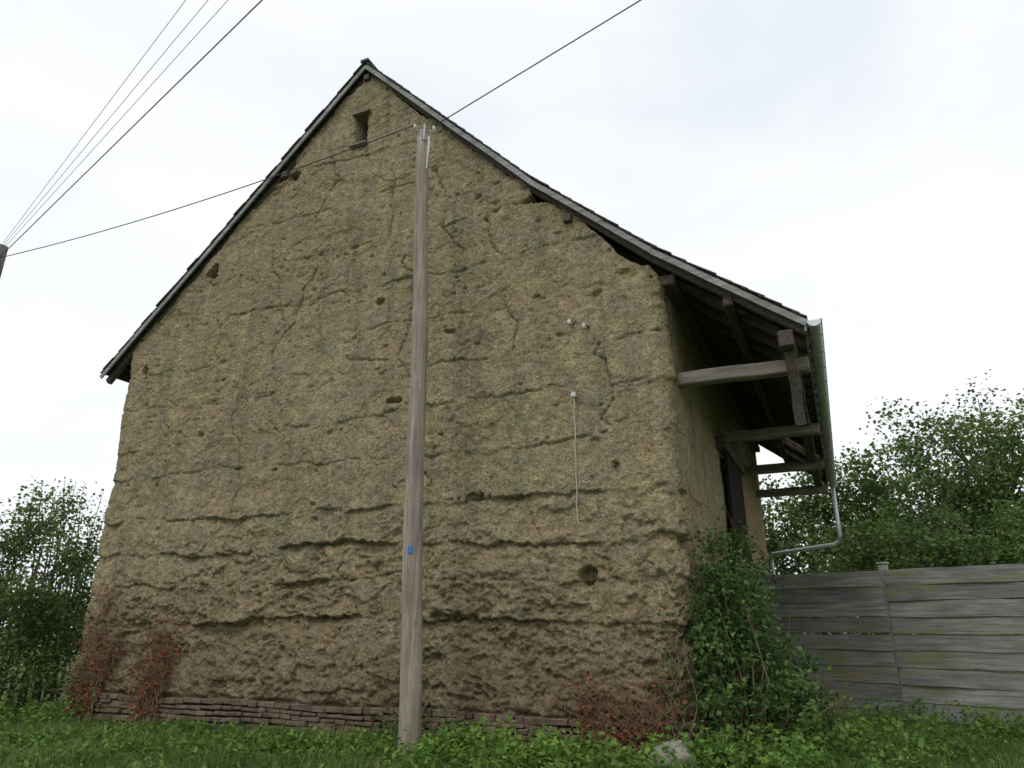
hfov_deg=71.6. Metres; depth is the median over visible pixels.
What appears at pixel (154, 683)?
withered vine
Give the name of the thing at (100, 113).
overhead wire
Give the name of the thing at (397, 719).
ivy plant
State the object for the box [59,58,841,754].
cob barn
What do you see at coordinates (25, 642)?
hedge
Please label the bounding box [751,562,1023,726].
wooden fence
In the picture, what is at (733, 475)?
barn door
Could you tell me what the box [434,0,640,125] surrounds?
overhead wire
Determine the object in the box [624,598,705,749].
ivy plant
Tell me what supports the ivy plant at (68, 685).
on the ground at (264, 758)
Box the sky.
[0,0,1023,627]
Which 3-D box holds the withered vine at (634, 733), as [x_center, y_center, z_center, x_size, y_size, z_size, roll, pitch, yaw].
[1.154,3.639,7.680,1.843,1.320,0.357,-7,-20,20]
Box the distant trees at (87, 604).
[0,587,1020,635]
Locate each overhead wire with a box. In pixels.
[0,0,227,251]
[0,0,262,256]
[0,125,413,257]
[2,0,207,246]
[3,0,185,242]
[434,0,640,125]
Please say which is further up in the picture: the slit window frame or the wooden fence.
the slit window frame
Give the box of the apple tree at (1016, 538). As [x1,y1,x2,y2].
[959,490,1023,616]
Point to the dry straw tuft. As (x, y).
(837, 708)
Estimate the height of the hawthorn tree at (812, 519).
7.869 m
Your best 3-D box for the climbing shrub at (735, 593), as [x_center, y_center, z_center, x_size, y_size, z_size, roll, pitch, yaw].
[2.997,2.870,8.870,1.892,3.072,4.063,-7,-20,20]
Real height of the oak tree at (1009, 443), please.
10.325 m
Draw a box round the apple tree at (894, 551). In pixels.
[781,484,1022,669]
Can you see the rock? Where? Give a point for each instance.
(683, 754)
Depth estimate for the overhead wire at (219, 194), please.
11.59 m
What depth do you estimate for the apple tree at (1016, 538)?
18.94 m
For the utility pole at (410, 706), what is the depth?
8.49 m
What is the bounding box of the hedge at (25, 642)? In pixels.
[0,469,109,712]
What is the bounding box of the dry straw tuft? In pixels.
[788,665,876,740]
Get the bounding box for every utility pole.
[0,244,7,277]
[398,123,434,758]
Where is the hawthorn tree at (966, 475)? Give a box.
[824,431,1023,672]
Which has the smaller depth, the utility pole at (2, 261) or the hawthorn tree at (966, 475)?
the utility pole at (2, 261)
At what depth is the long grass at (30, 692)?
13.09 m
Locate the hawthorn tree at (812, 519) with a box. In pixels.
[759,441,919,634]
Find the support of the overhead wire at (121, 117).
attached to the utility pole at (2, 261)
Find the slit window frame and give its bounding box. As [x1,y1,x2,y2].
[349,107,370,147]
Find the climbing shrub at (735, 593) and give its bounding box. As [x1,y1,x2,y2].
[661,497,850,763]
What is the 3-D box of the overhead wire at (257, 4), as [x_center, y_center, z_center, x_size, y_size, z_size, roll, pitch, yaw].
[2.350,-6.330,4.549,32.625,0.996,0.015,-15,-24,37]
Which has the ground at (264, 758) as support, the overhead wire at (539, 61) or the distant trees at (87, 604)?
the distant trees at (87, 604)
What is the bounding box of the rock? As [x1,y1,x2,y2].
[649,740,696,767]
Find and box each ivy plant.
[44,645,121,722]
[364,686,444,741]
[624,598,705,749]
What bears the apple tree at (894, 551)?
on the ground at (264, 758)
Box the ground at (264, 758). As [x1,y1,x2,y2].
[0,630,1023,767]
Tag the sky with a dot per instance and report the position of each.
(856, 166)
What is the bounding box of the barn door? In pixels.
[721,453,757,684]
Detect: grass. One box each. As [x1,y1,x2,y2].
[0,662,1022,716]
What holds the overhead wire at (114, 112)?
attached to the utility pole at (2, 261)
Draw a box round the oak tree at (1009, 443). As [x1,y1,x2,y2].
[853,369,1023,634]
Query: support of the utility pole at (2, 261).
on the ground at (264, 758)
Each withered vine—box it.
[57,572,130,721]
[103,606,190,726]
[536,656,705,755]
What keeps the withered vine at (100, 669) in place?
attached to the cob barn

